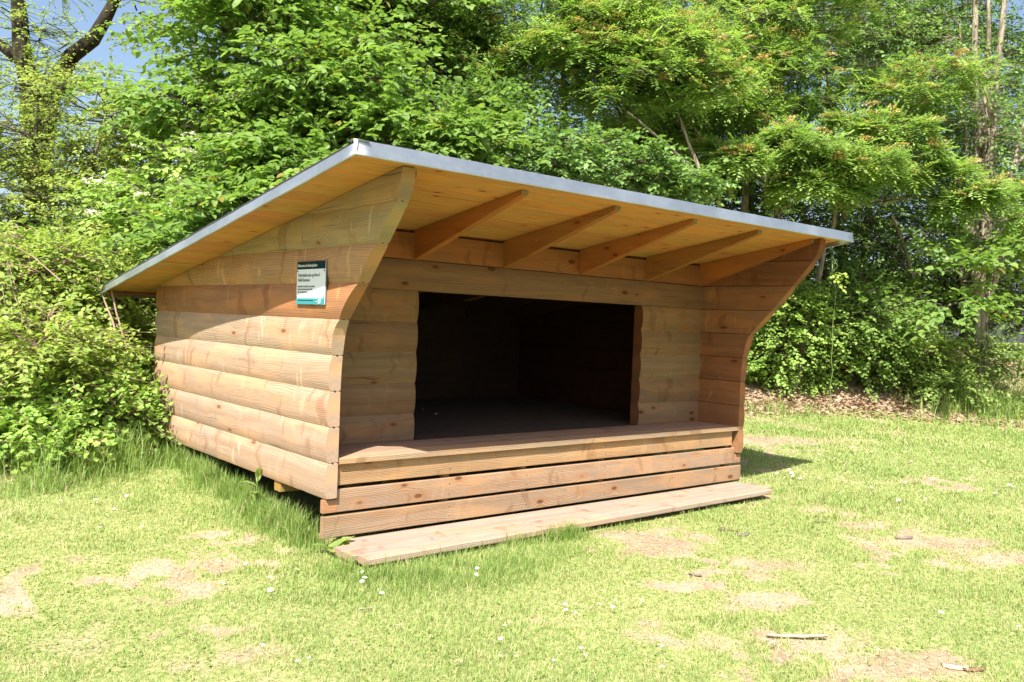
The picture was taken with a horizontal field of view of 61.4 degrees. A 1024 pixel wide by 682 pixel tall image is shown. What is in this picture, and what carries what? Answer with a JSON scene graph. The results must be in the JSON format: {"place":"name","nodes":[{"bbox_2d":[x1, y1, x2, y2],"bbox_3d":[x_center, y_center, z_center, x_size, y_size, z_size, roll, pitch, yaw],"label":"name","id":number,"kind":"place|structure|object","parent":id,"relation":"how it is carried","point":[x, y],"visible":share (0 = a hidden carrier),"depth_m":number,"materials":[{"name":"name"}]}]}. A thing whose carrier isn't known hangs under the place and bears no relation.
{"place":"outdoors","nodes":[
{"label":"outdoors","id":0,"kind":"place"},
{"bbox_2d":[0,319,1023,681],"bbox_3d":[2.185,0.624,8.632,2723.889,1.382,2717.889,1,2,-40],"label":"ground","id":1,"kind":"structure","parent":0,"point":[308,501],"depth_m":4.20,"materials":[{"name":"green plant"}]},
{"bbox_2d":[0,183,154,324],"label":"elder shrub","id":2,"kind":"object","parent":1,"relation":"on","point":[37,224],"visible":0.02,"depth_m":9.18,"materials":[{"name":"green plant"}]},
{"bbox_2d":[0,206,157,421],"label":"bramble bush","id":3,"kind":"object","parent":1,"relation":"on","point":[76,251],"visible":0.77,"depth_m":6.63,"materials":[{"name":"green plant"}]},
{"bbox_2d":[0,225,159,418],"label":"bramble bush","id":4,"kind":"object","parent":1,"relation":"on","point":[136,314],"visible":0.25,"depth_m":7.04,"materials":[{"name":"green plant"}]},
{"bbox_2d":[0,348,180,481],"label":"bramble bush","id":5,"kind":"object","parent":1,"relation":"on","point":[135,395],"visible":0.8,"depth_m":6.17,"materials":[{"name":"green plant"}]},
{"bbox_2d":[0,48,195,312],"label":"hawthorn tree","id":6,"kind":"object","parent":1,"relation":"on","point":[29,154],"visible":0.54,"depth_m":9.39,"materials":[{"name":"green plant"}]},
{"bbox_2d":[0,0,199,224],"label":"oak tree","id":7,"kind":"object","parent":1,"relation":"on","point":[71,56],"visible":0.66,"depth_m":11.79,"materials":[{"name":"green plant"}]},
{"bbox_2d":[10,89,203,345],"bbox_3d":[-3.884,-1.045,9.413,3.015,3.505,2.666,2,1,-26],"label":"hawthorn tree","id":8,"kind":"object","parent":1,"relation":"on","point":[70,210],"visible":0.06,"depth_m":8.96,"materials":[{"name":"green plant"}]},
{"bbox_2d":[117,359,152,432],"bbox_3d":[-3.092,0.500,7.069,0.860,0.857,0.967,1,2,-40],"label":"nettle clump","id":9,"kind":"object","parent":1,"relation":"on","point":[144,367],"visible":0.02,"depth_m":7.06,"materials":[{"name":"green plant"}]},
{"bbox_2d":[49,78,281,252],"bbox_3d":[-3.038,-0.942,8.622,2.569,3.413,2.350,1,2,-40],"label":"elder shrub","id":10,"kind":"object","parent":1,"relation":"on","point":[113,210],"visible":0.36,"depth_m":8.24,"materials":[{"name":"green plant"}]},
{"bbox_2d":[239,467,277,504],"bbox_3d":[-1.571,0.919,5.298,0.224,0.321,0.189,3,2,34],"label":"dock plant","id":11,"kind":"object","parent":1,"relation":"on","point":[258,475],"visible":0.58,"depth_m":5.29,"materials":[{"name":"green plant"}]},
{"bbox_2d":[64,0,508,180],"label":"elm tree","id":12,"kind":"object","parent":1,"relation":"on","point":[306,53],"visible":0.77,"depth_m":8.50,"materials":[{"name":"green plant"}]},
{"bbox_2d":[91,60,556,311],"bbox_3d":[-1.678,-0.922,8.310,4.208,3.571,2.397,2,1,-22],"label":"hazel shrub","id":13,"kind":"object","parent":1,"relation":"on","point":[451,131],"visible":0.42,"depth_m":7.84,"materials":[{"name":"green plant"}]},
{"bbox_2d":[310,536,354,553],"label":"dock plant","id":14,"kind":"object","parent":1,"relation":"on","point":[335,543],"visible":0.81,"depth_m":4.70,"materials":[{"name":"green plant"}]},
{"bbox_2d":[255,0,528,124],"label":"maple tree","id":15,"kind":"object","parent":1,"relation":"on","point":[433,10],"visible":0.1,"depth_m":10.46,"materials":[{"name":"green plant"}]},
{"bbox_2d":[99,139,853,538],"bbox_3d":[-0.378,0.171,6.780,4.342,2.245,4.043,1,2,-40],"label":"camping shelter","id":16,"kind":"object","parent":1,"relation":"on","point":[497,319],"visible":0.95,"depth_m":5.75,"materials":[{"name":"wood"}]},
{"bbox_2d":[142,352,153,416],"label":"climbing shoot","id":17,"kind":"object","parent":16,"relation":"attached to","point":[149,362],"visible":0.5,"depth_m":6.78,"materials":[{"name":"green plant"}]},
{"bbox_2d":[296,260,327,304],"bbox_3d":[-1.111,-0.322,4.784,0.016,0.238,0.336,1,2,-40],"label":"information sign","id":18,"kind":"object","parent":16,"relation":"attached to","point":[311,282],"visible":1,"depth_m":4.76,"materials":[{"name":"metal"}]},
{"bbox_2d":[0,424,1014,681],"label":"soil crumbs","id":19,"kind":"object","parent":1,"relation":"on","point":[544,616],"visible":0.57,"depth_m":4.12,"materials":[{"name":"brown soil"}]},
{"bbox_2d":[0,335,1023,611],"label":"long grass","id":20,"kind":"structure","parent":1,"relation":"on","point":[268,513],"depth_m":5.42,"materials":[{"name":"green plant"}]},
{"bbox_2d":[0,410,1023,681],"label":"clover","id":21,"kind":"object","parent":1,"relation":"on","point":[498,598],"visible":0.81,"depth_m":3.92,"materials":[{"name":"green plant"}]},
{"bbox_2d":[333,482,771,565],"bbox_3d":[0.553,1.149,5.751,3.790,0.052,0.391,1,2,-40],"label":"wooden step","id":22,"kind":"object","parent":1,"relation":"on","point":[414,542],"visible":0.98,"depth_m":5.33,"materials":[{"name":"brown wood"}]},
{"bbox_2d":[410,61,740,206],"bbox_3d":[0.676,-1.125,9.876,4.074,4.087,2.747,2,1,-4],"label":"hazel shrub","id":23,"kind":"object","parent":1,"relation":"on","point":[645,172],"visible":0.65,"depth_m":9.51,"materials":[{"name":"green plant"}]},
{"bbox_2d":[385,0,772,187],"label":"rowan tree","id":24,"kind":"object","parent":1,"relation":"on","point":[637,43],"visible":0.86,"depth_m":10.39,"materials":[{"name":"green plant"}]},
{"bbox_2d":[441,0,848,212],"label":"maple tree","id":25,"kind":"object","parent":1,"relation":"on","point":[578,121],"visible":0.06,"depth_m":13.50,"materials":[{"name":"green plant"}]},
{"bbox_2d":[735,532,749,535],"bbox_3d":[1.485,1.244,5.559,0.103,0.018,0.061,1,2,-40],"label":"bark piece","id":26,"kind":"object","parent":1,"relation":"on","point":[745,534],"visible":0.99,"depth_m":5.54,"materials":[{"name":"brown wood"}]},
{"bbox_2d":[586,0,909,216],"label":"rowan tree","id":27,"kind":"object","parent":1,"relation":"on","point":[773,49],"visible":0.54,"depth_m":12.56,"materials":[{"name":"green plant"}]},
{"bbox_2d":[555,0,959,213],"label":"maple tree","id":28,"kind":"object","parent":1,"relation":"on","point":[876,37],"visible":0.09,"depth_m":14.57,"materials":[{"name":"green plant"}]},
{"bbox_2d":[767,633,827,637],"bbox_3d":[1.248,1.289,3.780,0.270,0.019,0.025,2,1,-4],"label":"broken stick","id":29,"kind":"object","parent":1,"relation":"on","point":[800,635],"visible":1,"depth_m":3.77,"materials":[{"name":"brown wood"}]},
{"bbox_2d":[745,269,896,401],"bbox_3d":[4.035,-0.050,12.958,2.684,2.171,2.983,1,2,-40],"label":"currant bush","id":30,"kind":"object","parent":1,"relation":"on","point":[766,357],"visible":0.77,"depth_m":12.34,"materials":[{"name":"green plant"}]},
{"bbox_2d":[826,231,862,411],"bbox_3d":[4.371,-0.213,11.588,0.551,2.471,0.549,1,2,-40],"label":"sapling","id":31,"kind":"object","parent":1,"relation":"on","point":[835,277],"visible":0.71,"depth_m":11.64,"materials":[{"name":"green plant"}]},
{"bbox_2d":[667,33,1023,348],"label":"maple tree","id":32,"kind":"object","parent":1,"relation":"on","point":[866,248],"visible":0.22,"depth_m":14.05,"materials":[{"name":"green plant"}]},
{"bbox_2d":[681,42,1023,391],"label":"rowan tree","id":33,"kind":"object","parent":1,"relation":"on","point":[836,171],"visible":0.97,"depth_m":11.75,"materials":[{"name":"green plant"}]},
{"bbox_2d":[772,254,954,401],"bbox_3d":[5.138,-0.168,12.940,2.958,2.344,2.551,1,2,-40],"label":"currant bush","id":34,"kind":"object","parent":1,"relation":"on","point":[873,320],"visible":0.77,"depth_m":12.59,"materials":[{"name":"green plant"}]},
{"bbox_2d":[744,358,1023,427],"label":"leaf litter","id":35,"kind":"object","parent":1,"relation":"on","point":[860,402],"visible":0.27,"depth_m":12.22,"materials":[{"name":"brown plant"}]},
{"bbox_2d":[763,0,1023,383],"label":"ash tree","id":36,"kind":"object","parent":1,"relation":"on","point":[986,119],"visible":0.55,"depth_m":14.41,"materials":[{"name":"green plant"}]},
{"bbox_2d":[773,166,1023,349],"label":"maple tree","id":37,"kind":"object","parent":1,"relation":"on","point":[956,311],"visible":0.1,"depth_m":15.91,"materials":[{"name":"green plant"}]},
{"bbox_2d":[894,536,912,538],"bbox_3d":[2.596,1.301,5.720,0.130,0.017,0.053,2,1,-11],"label":"bark piece","id":38,"kind":"object","parent":1,"relation":"on","point":[908,537],"visible":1,"depth_m":5.71,"materials":[{"name":"brown wood"}]},
{"bbox_2d":[844,304,989,399],"bbox_3d":[6.098,0.271,13.124,2.262,1.672,1.963,1,2,-40],"label":"currant bush","id":39,"kind":"object","parent":1,"relation":"on","point":[933,350],"visible":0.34,"depth_m":12.80,"materials":[{"name":"green plant"}]},
{"bbox_2d":[872,219,1023,401],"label":"maple tree","id":40,"kind":"object","parent":1,"relation":"on","point":[985,258],"visible":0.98,"depth_m":11.94,"materials":[{"name":"green plant"}]},
{"bbox_2d":[941,663,968,670],"bbox_3d":[1.827,1.341,3.560,0.100,0.017,0.054,3,1,11],"label":"wood chip","id":41,"kind":"object","parent":1,"relation":"on","point":[950,666],"visible":1,"depth_m":3.55,"materials":[{"name":"beige wood"}]},
{"bbox_2d":[899,317,1023,416],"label":"weed clump","id":42,"kind":"object","parent":1,"relation":"on","point":[1010,356],"visible":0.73,"depth_m":12.78,"materials":[{"name":"green plant"}]},
{"bbox_2d":[962,666,985,671],"bbox_3d":[1.896,1.343,3.540,0.100,0.015,0.042,2,1,-11],"label":"bark piece","id":43,"kind":"object","parent":1,"relation":"on","point":[974,669],"visible":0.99,"depth_m":3.53,"materials":[{"name":"brown plant"}]},
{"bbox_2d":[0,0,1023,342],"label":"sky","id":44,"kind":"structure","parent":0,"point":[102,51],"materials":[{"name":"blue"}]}
]}

